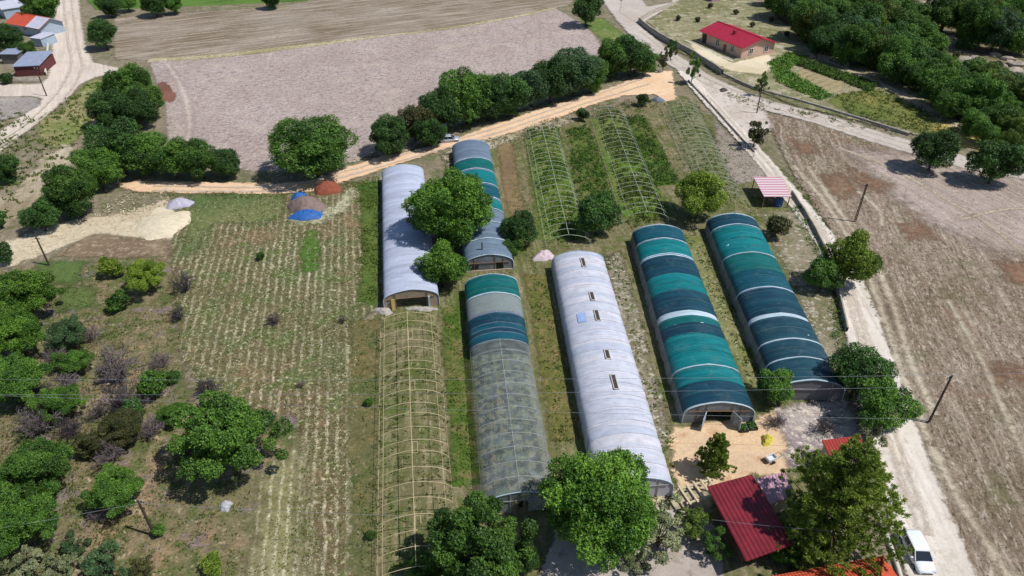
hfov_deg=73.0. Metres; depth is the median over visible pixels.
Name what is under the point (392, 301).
door leaf
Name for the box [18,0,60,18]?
broadleaf tree
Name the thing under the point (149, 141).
broadleaf tree
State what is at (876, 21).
broadleaf tree
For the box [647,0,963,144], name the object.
house plot
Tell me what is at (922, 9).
broadleaf tree
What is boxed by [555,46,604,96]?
broadleaf tree
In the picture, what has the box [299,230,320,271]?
grass strip
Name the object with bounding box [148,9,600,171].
ploughed field
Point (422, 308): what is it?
rubble heap
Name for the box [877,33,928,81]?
broadleaf tree
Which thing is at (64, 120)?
grass verge
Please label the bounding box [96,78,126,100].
broadleaf tree
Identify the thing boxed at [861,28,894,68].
broadleaf tree
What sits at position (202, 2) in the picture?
green field
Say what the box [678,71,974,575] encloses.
concrete road
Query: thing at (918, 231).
red soil
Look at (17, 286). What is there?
broadleaf tree
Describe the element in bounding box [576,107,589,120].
shrub
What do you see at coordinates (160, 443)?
orchard grass
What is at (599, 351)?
greenhouse
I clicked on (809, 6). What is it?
broadleaf tree
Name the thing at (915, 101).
footpath
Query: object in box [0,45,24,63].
shed
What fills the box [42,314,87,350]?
broadleaf tree
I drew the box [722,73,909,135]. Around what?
stone wall
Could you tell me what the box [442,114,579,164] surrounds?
pale margin
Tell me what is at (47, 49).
garden wall
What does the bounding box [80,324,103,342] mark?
bare shrub
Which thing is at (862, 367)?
broadleaf tree
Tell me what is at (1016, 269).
red soil
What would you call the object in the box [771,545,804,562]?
shrub
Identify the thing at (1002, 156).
broadleaf tree
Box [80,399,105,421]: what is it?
bare shrub
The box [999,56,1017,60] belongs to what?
rock
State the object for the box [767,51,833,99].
garden crop
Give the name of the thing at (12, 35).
broadleaf tree
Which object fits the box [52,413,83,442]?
bare shrub
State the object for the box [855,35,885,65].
broadleaf tree
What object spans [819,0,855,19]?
broadleaf tree
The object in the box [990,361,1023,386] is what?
red soil
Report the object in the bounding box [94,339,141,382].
bare shrub
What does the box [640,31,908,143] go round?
wheel track
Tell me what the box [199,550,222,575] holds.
shrub
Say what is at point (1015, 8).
broadleaf tree
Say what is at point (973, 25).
broadleaf tree
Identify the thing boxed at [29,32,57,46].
shed
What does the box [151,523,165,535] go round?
shrub
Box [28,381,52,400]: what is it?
bare shrub
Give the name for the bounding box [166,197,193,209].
covered heap
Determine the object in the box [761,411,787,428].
bare shrub
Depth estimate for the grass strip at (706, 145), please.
144.96 m
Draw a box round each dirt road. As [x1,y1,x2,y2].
[0,0,118,150]
[604,0,1023,178]
[620,0,678,23]
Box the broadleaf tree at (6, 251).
[0,241,13,263]
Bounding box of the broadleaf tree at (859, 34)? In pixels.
[836,19,881,64]
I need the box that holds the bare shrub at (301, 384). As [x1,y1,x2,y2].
[295,381,304,387]
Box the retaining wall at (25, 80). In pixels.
[0,77,40,82]
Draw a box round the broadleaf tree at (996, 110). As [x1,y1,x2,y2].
[982,102,1023,128]
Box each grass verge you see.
[36,77,102,148]
[578,18,623,42]
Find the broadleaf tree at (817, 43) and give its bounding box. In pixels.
[806,24,842,54]
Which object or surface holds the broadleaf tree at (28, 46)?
on the ground at (432, 164)
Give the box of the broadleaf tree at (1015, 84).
[1001,73,1023,102]
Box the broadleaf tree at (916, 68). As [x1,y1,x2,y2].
[902,58,948,92]
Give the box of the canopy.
[752,177,791,207]
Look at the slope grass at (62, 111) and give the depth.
147.54 m
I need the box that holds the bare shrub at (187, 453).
[168,441,193,458]
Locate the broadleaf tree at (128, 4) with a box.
[119,0,137,11]
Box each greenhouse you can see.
[382,164,439,309]
[452,139,513,272]
[464,273,548,512]
[551,250,673,496]
[630,224,754,430]
[704,213,844,400]
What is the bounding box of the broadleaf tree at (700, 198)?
[672,169,729,218]
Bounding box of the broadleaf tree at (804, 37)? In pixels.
[793,10,817,42]
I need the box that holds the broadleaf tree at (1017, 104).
[1001,100,1023,114]
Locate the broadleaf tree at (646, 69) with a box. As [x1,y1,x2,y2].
[634,49,660,75]
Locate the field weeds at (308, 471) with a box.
[173,183,379,575]
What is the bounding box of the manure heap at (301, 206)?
[287,192,326,220]
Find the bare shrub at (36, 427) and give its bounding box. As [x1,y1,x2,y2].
[10,403,62,439]
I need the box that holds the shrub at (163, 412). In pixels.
[155,401,189,425]
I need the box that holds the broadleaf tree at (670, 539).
[643,493,684,565]
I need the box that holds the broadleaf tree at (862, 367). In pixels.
[827,341,899,397]
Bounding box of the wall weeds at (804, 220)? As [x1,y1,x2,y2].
[789,205,846,345]
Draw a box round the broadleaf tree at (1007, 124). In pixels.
[991,113,1021,136]
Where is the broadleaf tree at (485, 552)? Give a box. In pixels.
[425,489,540,575]
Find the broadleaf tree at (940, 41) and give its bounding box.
[920,33,953,55]
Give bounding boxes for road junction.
[682,67,772,135]
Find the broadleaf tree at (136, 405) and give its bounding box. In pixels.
[121,396,144,417]
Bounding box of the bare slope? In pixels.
[0,145,74,231]
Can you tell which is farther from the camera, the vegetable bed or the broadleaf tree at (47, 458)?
the vegetable bed
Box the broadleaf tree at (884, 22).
[871,10,889,27]
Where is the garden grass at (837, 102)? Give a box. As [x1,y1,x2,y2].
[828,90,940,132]
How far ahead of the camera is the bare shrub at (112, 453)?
75.02 m
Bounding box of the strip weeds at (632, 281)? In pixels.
[603,249,678,451]
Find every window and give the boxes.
[471,264,478,268]
[730,45,734,52]
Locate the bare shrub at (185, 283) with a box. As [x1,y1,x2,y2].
[165,266,196,291]
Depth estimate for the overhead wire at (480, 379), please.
76.85 m
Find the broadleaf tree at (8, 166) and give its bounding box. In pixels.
[0,154,19,183]
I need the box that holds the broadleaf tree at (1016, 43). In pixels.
[996,22,1023,54]
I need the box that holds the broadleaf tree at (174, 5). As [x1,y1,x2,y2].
[165,0,182,13]
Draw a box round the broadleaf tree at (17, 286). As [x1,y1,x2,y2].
[0,269,66,322]
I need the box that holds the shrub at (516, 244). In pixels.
[502,237,523,256]
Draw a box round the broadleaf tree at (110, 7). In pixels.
[93,0,122,17]
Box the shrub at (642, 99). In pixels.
[636,93,651,105]
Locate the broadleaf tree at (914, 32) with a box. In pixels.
[893,25,922,37]
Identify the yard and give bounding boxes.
[0,97,40,120]
[541,505,723,575]
[668,410,788,489]
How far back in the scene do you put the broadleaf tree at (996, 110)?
146.63 m
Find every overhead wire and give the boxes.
[0,375,925,379]
[0,395,890,418]
[3,503,137,527]
[145,503,402,515]
[250,386,946,394]
[718,520,824,530]
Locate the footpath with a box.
[807,53,980,136]
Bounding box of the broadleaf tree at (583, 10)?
[571,0,604,25]
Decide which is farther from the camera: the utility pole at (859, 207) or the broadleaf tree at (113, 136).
the broadleaf tree at (113, 136)
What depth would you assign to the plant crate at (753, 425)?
79.99 m
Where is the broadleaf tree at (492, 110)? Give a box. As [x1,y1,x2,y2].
[467,73,510,119]
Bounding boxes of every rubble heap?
[374,307,392,315]
[405,306,437,310]
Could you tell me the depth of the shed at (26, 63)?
181.76 m
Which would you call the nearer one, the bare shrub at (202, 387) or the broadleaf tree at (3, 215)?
the bare shrub at (202, 387)
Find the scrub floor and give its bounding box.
[760,0,1023,137]
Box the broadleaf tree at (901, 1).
[866,0,905,7]
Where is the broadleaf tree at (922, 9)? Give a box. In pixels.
[899,0,933,14]
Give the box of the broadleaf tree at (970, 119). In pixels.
[957,107,991,133]
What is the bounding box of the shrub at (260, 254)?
[256,251,264,259]
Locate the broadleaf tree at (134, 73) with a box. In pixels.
[101,62,151,95]
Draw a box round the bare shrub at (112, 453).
[88,437,124,472]
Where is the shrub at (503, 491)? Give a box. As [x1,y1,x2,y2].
[498,487,512,500]
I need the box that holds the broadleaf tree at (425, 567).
[404,549,442,575]
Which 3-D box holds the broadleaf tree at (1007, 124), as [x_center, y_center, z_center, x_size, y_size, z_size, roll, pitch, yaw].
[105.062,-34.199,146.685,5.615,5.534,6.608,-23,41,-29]
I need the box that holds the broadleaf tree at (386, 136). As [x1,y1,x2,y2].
[368,113,410,155]
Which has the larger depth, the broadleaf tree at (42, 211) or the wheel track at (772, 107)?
the wheel track at (772, 107)
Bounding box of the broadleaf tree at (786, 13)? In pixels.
[779,0,798,22]
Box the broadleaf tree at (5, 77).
[0,72,12,83]
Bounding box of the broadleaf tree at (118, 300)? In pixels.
[104,288,129,311]
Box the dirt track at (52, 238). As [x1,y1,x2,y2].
[0,199,174,267]
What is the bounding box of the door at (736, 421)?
[730,411,741,430]
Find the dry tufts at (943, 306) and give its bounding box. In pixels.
[805,151,1023,575]
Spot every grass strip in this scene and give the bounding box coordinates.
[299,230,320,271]
[357,182,380,305]
[440,306,482,486]
[523,274,581,441]
[524,128,586,239]
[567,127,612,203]
[590,118,669,216]
[625,118,678,184]
[667,105,751,197]
[685,236,760,383]
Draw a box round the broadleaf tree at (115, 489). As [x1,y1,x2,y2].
[79,463,146,517]
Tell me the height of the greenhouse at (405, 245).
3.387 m
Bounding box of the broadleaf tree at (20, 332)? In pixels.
[0,302,46,355]
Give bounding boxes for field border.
[147,7,555,61]
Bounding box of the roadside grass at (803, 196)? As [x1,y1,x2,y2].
[780,169,889,347]
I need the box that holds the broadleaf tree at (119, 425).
[79,407,143,450]
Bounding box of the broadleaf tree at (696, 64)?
[686,51,701,81]
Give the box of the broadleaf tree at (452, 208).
[400,166,494,248]
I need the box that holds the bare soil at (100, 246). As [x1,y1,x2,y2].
[56,234,171,260]
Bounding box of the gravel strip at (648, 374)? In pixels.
[604,252,672,447]
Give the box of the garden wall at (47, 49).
[44,43,48,74]
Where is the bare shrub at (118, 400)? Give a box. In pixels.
[98,367,149,414]
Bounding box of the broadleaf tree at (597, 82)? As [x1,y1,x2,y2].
[582,60,608,92]
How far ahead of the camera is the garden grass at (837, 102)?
161.59 m
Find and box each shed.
[0,0,28,18]
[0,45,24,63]
[11,51,55,76]
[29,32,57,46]
[707,474,792,563]
[756,472,794,512]
[821,435,861,456]
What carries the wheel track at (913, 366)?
on the dry field at (991, 480)
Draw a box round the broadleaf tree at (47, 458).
[0,436,75,502]
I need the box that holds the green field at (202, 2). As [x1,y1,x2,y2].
[88,0,307,9]
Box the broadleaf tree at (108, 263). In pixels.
[97,255,125,277]
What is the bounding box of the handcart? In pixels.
[765,452,781,464]
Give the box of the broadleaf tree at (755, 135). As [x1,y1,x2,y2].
[748,121,769,146]
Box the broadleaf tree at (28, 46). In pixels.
[15,40,36,53]
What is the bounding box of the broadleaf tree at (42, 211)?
[17,195,61,230]
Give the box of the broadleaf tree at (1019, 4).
[992,0,1023,12]
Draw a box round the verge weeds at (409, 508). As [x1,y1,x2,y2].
[373,307,464,575]
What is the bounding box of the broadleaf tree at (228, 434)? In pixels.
[163,388,295,481]
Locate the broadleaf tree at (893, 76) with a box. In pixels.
[880,56,910,83]
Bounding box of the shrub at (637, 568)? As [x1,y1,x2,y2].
[617,543,651,574]
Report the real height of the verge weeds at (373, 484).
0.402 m
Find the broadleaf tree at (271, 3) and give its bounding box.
[261,0,279,8]
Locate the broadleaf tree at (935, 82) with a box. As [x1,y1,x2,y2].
[916,66,959,106]
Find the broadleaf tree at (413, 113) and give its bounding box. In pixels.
[397,104,434,139]
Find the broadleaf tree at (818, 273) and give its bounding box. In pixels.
[801,255,847,289]
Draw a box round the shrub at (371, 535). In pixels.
[365,530,377,539]
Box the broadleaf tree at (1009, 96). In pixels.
[986,90,1016,115]
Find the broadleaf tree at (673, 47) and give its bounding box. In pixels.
[664,39,678,59]
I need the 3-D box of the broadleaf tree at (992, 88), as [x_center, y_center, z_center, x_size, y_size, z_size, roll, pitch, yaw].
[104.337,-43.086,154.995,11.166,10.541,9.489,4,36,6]
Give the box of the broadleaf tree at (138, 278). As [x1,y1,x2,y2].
[124,258,166,292]
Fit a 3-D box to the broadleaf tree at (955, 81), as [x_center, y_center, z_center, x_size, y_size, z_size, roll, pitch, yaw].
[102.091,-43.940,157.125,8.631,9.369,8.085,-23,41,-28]
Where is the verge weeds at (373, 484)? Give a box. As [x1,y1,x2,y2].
[356,315,381,567]
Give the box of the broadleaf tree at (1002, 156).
[964,139,1023,183]
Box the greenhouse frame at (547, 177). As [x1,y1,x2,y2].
[525,125,581,242]
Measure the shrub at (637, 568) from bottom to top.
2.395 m
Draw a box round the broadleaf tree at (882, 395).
[856,375,926,430]
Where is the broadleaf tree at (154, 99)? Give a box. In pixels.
[121,83,165,115]
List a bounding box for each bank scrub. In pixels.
[129,172,378,198]
[363,68,635,158]
[441,99,666,163]
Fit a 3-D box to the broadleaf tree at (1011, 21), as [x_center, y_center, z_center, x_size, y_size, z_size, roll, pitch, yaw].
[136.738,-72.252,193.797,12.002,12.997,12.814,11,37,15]
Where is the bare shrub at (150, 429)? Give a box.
[133,412,164,441]
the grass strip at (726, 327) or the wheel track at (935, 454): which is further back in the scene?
the grass strip at (726, 327)
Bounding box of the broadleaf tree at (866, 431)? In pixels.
[860,409,897,447]
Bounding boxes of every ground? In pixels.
[0,0,1021,575]
[294,188,359,225]
[650,489,712,512]
[692,42,772,73]
[714,122,765,183]
[762,211,839,357]
[775,398,864,470]
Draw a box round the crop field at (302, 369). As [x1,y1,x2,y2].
[170,176,382,575]
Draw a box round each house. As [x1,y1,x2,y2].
[5,12,64,35]
[685,21,777,60]
[771,555,896,575]
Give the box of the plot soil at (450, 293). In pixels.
[373,96,852,575]
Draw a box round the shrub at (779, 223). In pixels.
[766,214,792,236]
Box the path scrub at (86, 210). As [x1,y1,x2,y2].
[82,191,170,216]
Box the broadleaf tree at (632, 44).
[608,33,656,75]
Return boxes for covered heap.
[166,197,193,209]
[651,97,664,101]
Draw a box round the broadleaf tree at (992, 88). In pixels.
[954,71,1007,107]
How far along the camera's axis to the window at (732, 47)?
194.25 m
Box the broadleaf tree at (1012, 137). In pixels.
[993,128,1023,145]
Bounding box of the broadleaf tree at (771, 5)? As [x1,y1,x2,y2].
[764,0,797,19]
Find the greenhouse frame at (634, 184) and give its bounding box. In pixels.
[595,110,667,227]
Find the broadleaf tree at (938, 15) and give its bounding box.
[925,0,965,31]
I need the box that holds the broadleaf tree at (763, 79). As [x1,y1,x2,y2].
[753,71,769,96]
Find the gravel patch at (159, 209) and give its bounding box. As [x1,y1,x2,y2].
[136,206,174,239]
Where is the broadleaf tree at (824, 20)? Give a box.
[811,5,855,52]
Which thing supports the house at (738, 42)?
on the ground at (432, 164)
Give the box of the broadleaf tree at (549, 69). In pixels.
[531,55,575,102]
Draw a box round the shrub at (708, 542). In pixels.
[693,525,732,561]
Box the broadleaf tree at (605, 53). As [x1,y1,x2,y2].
[597,37,631,78]
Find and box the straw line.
[345,345,352,575]
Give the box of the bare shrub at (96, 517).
[85,507,106,521]
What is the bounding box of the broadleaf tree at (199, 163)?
[177,137,216,180]
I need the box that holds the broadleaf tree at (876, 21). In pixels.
[848,16,881,27]
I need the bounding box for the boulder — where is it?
[219,500,232,511]
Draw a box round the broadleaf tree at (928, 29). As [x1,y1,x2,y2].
[907,21,941,40]
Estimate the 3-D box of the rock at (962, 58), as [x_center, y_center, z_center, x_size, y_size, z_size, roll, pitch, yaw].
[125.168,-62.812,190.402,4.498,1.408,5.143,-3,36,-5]
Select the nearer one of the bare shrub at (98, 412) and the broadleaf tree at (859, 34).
the bare shrub at (98, 412)
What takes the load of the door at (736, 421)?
in the greenhouse at (697, 357)
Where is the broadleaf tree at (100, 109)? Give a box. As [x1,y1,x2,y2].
[83,88,121,126]
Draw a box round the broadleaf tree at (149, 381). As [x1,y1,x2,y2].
[135,369,167,397]
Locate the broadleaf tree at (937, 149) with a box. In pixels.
[908,128,963,170]
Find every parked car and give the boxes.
[440,134,459,142]
[899,529,936,574]
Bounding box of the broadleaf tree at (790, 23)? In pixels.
[788,12,801,34]
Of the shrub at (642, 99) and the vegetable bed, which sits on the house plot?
the vegetable bed
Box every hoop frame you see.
[375,312,453,575]
[524,122,589,247]
[590,105,668,224]
[662,99,742,202]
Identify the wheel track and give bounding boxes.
[0,0,71,140]
[0,0,83,146]
[153,77,645,187]
[156,83,649,191]
[164,64,193,141]
[636,35,912,150]
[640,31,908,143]
[702,96,923,535]
[707,95,931,535]
[792,165,932,440]
[806,167,938,414]
[839,147,1023,254]
[857,191,884,225]
[927,446,1013,575]
[946,299,1023,458]
[960,207,1023,220]
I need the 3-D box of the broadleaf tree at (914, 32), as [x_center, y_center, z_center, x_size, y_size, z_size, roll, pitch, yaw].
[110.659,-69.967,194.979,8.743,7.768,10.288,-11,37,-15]
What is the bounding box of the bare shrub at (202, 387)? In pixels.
[194,375,221,395]
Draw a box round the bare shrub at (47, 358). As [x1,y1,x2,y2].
[39,347,66,368]
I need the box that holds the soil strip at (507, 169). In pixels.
[497,143,524,216]
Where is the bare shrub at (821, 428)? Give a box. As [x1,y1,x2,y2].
[810,416,837,437]
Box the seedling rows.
[477,351,546,508]
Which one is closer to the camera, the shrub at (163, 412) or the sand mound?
the shrub at (163, 412)
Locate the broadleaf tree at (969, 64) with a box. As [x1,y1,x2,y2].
[953,55,987,73]
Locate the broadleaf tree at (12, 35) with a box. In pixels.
[0,22,24,51]
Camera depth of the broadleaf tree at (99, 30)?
195.36 m
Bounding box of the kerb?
[875,511,902,575]
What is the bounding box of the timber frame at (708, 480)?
[676,477,715,511]
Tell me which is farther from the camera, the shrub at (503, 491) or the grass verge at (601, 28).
the grass verge at (601, 28)
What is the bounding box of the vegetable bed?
[796,68,844,93]
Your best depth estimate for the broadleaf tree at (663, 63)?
180.73 m
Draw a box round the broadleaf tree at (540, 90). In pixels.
[511,69,554,106]
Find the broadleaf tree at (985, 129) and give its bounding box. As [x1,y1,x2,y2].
[968,119,1001,143]
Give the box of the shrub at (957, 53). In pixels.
[952,51,960,57]
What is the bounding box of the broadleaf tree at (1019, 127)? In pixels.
[1006,113,1023,138]
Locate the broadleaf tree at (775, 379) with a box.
[755,367,794,402]
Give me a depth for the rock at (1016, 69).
180.47 m
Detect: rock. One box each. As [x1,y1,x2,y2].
[948,35,957,40]
[949,40,956,45]
[958,56,971,62]
[989,52,1001,56]
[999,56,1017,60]
[1006,60,1023,67]
[1009,67,1023,73]
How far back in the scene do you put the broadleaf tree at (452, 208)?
104.71 m
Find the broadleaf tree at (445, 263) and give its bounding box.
[413,238,470,286]
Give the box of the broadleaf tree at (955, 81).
[941,74,980,101]
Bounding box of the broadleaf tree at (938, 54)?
[925,49,944,59]
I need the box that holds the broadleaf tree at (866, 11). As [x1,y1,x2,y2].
[840,2,884,23]
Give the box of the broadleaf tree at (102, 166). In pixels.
[67,144,125,189]
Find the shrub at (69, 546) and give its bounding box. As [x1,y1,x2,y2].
[54,529,92,555]
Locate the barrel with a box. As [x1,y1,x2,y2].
[773,197,783,207]
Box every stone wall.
[638,18,723,74]
[640,2,673,19]
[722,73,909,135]
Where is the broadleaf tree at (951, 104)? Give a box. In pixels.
[932,87,978,118]
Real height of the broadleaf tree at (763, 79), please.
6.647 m
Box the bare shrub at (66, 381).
[47,371,87,394]
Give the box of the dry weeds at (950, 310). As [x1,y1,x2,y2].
[799,150,1023,571]
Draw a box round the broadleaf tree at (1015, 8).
[980,0,1021,17]
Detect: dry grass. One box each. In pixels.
[344,318,382,575]
[928,116,990,149]
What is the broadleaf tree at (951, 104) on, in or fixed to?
on the scrub floor
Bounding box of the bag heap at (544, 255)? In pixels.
[532,249,553,260]
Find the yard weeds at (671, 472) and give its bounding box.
[651,437,678,499]
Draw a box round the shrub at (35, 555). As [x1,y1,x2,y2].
[0,545,53,575]
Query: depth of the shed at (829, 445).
75.02 m
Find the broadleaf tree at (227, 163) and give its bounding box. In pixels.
[206,147,240,177]
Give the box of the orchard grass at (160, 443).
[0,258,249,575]
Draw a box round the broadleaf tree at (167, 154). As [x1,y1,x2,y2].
[144,136,191,177]
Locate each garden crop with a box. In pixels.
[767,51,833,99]
[795,56,878,90]
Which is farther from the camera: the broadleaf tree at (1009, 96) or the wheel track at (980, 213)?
the broadleaf tree at (1009, 96)
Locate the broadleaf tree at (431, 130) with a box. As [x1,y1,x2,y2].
[412,117,447,146]
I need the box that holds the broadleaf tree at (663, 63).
[657,47,672,71]
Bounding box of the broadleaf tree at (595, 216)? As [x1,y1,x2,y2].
[572,189,622,234]
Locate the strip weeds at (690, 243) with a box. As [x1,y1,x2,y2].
[684,230,759,381]
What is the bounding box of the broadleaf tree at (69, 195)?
[39,163,97,217]
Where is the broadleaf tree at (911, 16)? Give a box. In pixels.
[891,5,932,27]
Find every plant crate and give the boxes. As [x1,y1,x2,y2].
[739,423,748,432]
[746,421,757,430]
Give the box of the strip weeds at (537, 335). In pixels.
[527,267,578,450]
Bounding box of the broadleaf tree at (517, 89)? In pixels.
[495,72,532,116]
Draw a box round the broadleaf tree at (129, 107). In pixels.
[111,87,158,129]
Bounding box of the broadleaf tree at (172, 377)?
[164,370,180,384]
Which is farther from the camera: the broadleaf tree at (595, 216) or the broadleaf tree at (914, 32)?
the broadleaf tree at (914, 32)
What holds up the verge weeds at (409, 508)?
on the plot soil at (450, 293)
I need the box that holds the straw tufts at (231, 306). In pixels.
[171,185,360,575]
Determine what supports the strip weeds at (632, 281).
on the gravel strip at (648, 374)
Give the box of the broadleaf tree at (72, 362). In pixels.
[49,348,94,374]
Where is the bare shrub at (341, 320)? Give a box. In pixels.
[338,316,346,323]
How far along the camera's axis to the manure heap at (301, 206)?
121.12 m
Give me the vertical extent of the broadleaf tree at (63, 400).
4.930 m
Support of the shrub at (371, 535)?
on the ground at (432, 164)
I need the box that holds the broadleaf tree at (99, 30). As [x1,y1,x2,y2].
[86,18,117,49]
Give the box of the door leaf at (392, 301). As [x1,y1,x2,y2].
[391,299,395,309]
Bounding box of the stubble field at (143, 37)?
[112,0,572,60]
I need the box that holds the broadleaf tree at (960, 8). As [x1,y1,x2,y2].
[944,0,976,35]
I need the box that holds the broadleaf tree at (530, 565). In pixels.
[514,539,542,572]
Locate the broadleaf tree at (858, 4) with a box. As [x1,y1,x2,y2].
[837,0,868,15]
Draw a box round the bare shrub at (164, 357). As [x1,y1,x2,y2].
[146,349,171,370]
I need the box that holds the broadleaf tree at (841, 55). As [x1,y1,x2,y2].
[831,37,858,64]
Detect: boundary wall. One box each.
[688,80,754,151]
[791,190,848,331]
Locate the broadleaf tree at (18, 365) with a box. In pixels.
[0,350,53,402]
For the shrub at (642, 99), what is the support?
on the plot soil at (450, 293)
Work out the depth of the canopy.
124.15 m
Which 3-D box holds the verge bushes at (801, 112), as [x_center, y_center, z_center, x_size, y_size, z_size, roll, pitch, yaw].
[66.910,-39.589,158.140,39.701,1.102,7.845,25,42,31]
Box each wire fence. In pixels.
[692,84,754,156]
[765,88,901,132]
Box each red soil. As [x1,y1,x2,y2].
[158,82,175,101]
[794,140,820,153]
[820,173,865,199]
[847,166,894,192]
[890,222,935,240]
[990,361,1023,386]
[999,261,1023,282]
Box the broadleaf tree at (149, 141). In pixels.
[115,130,167,175]
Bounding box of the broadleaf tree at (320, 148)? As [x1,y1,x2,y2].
[267,114,360,177]
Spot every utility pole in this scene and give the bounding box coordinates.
[34,67,46,95]
[34,237,49,265]
[135,500,155,536]
[756,86,763,112]
[853,184,868,221]
[927,374,952,423]
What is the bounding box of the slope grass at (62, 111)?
[0,81,100,218]
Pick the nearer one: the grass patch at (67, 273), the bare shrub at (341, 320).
the bare shrub at (341, 320)
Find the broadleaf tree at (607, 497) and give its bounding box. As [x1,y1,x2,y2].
[537,446,662,574]
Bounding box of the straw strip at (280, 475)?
[240,444,315,575]
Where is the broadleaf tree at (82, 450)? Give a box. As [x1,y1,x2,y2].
[68,433,98,458]
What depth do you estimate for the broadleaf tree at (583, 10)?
214.43 m
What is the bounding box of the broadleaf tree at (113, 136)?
[81,115,145,174]
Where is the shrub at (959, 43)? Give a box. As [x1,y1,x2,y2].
[955,39,967,48]
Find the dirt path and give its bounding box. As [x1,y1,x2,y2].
[120,71,676,193]
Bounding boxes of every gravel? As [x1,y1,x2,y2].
[615,256,663,430]
[728,96,895,137]
[771,238,831,358]
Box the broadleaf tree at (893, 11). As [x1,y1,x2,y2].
[868,0,906,23]
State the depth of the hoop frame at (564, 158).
128.51 m
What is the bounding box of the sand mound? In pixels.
[135,211,190,239]
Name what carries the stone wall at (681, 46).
on the ground at (432, 164)
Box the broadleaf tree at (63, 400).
[26,383,87,422]
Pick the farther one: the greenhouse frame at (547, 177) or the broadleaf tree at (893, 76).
the broadleaf tree at (893, 76)
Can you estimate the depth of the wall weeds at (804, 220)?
110.11 m
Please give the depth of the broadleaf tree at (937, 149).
130.68 m
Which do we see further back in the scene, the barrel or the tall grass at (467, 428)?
the barrel
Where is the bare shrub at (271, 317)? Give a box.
[266,313,282,325]
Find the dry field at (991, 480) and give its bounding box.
[765,112,1023,575]
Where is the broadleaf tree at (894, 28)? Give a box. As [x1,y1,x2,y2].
[878,20,917,41]
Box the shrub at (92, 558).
[79,539,128,575]
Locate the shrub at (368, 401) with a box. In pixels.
[364,397,373,405]
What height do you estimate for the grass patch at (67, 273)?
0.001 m
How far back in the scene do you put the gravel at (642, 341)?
93.30 m
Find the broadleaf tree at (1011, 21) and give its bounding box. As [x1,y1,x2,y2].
[979,7,1023,51]
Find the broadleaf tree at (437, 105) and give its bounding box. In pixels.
[417,84,462,126]
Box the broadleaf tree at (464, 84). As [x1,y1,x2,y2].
[438,66,494,123]
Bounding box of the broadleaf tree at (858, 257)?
[820,226,884,284]
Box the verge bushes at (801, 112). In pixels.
[728,91,898,134]
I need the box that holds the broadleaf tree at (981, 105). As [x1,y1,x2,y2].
[957,91,993,115]
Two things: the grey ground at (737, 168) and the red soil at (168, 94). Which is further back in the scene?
the red soil at (168, 94)
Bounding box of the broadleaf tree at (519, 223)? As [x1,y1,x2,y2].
[499,208,538,242]
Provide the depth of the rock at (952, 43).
201.38 m
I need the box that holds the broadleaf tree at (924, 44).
[900,37,939,55]
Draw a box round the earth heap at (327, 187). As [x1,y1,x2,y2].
[314,180,341,194]
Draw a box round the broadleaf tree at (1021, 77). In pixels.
[998,68,1023,80]
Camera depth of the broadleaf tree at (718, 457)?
72.72 m
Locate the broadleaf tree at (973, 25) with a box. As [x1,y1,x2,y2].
[955,0,1005,49]
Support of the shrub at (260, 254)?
on the ground at (432, 164)
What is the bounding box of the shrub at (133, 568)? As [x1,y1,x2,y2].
[117,554,153,575]
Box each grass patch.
[34,260,85,283]
[55,286,98,312]
[176,193,287,256]
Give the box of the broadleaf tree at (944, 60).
[919,52,968,83]
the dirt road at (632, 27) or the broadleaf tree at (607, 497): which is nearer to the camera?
the broadleaf tree at (607, 497)
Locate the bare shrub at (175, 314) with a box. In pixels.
[166,302,186,320]
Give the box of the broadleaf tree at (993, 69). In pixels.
[970,60,1014,80]
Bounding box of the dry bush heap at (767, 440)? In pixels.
[761,434,773,446]
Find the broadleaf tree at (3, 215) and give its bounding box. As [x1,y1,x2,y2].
[0,210,6,227]
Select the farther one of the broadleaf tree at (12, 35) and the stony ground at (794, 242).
the broadleaf tree at (12, 35)
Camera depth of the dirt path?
145.26 m
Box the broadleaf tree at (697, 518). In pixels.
[674,507,712,538]
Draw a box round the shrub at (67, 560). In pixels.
[44,551,86,575]
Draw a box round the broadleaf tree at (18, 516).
[0,488,60,557]
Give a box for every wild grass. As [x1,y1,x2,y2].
[0,293,145,573]
[454,101,778,285]
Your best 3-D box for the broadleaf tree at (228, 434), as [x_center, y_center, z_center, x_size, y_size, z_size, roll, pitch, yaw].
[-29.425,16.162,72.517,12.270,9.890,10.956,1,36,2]
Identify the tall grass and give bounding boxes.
[358,180,381,299]
[444,305,475,489]
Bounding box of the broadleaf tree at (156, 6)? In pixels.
[139,0,166,16]
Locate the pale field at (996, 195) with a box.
[839,147,1023,258]
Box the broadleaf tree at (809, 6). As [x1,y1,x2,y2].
[791,0,836,35]
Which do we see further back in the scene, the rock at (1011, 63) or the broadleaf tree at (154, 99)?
the rock at (1011, 63)

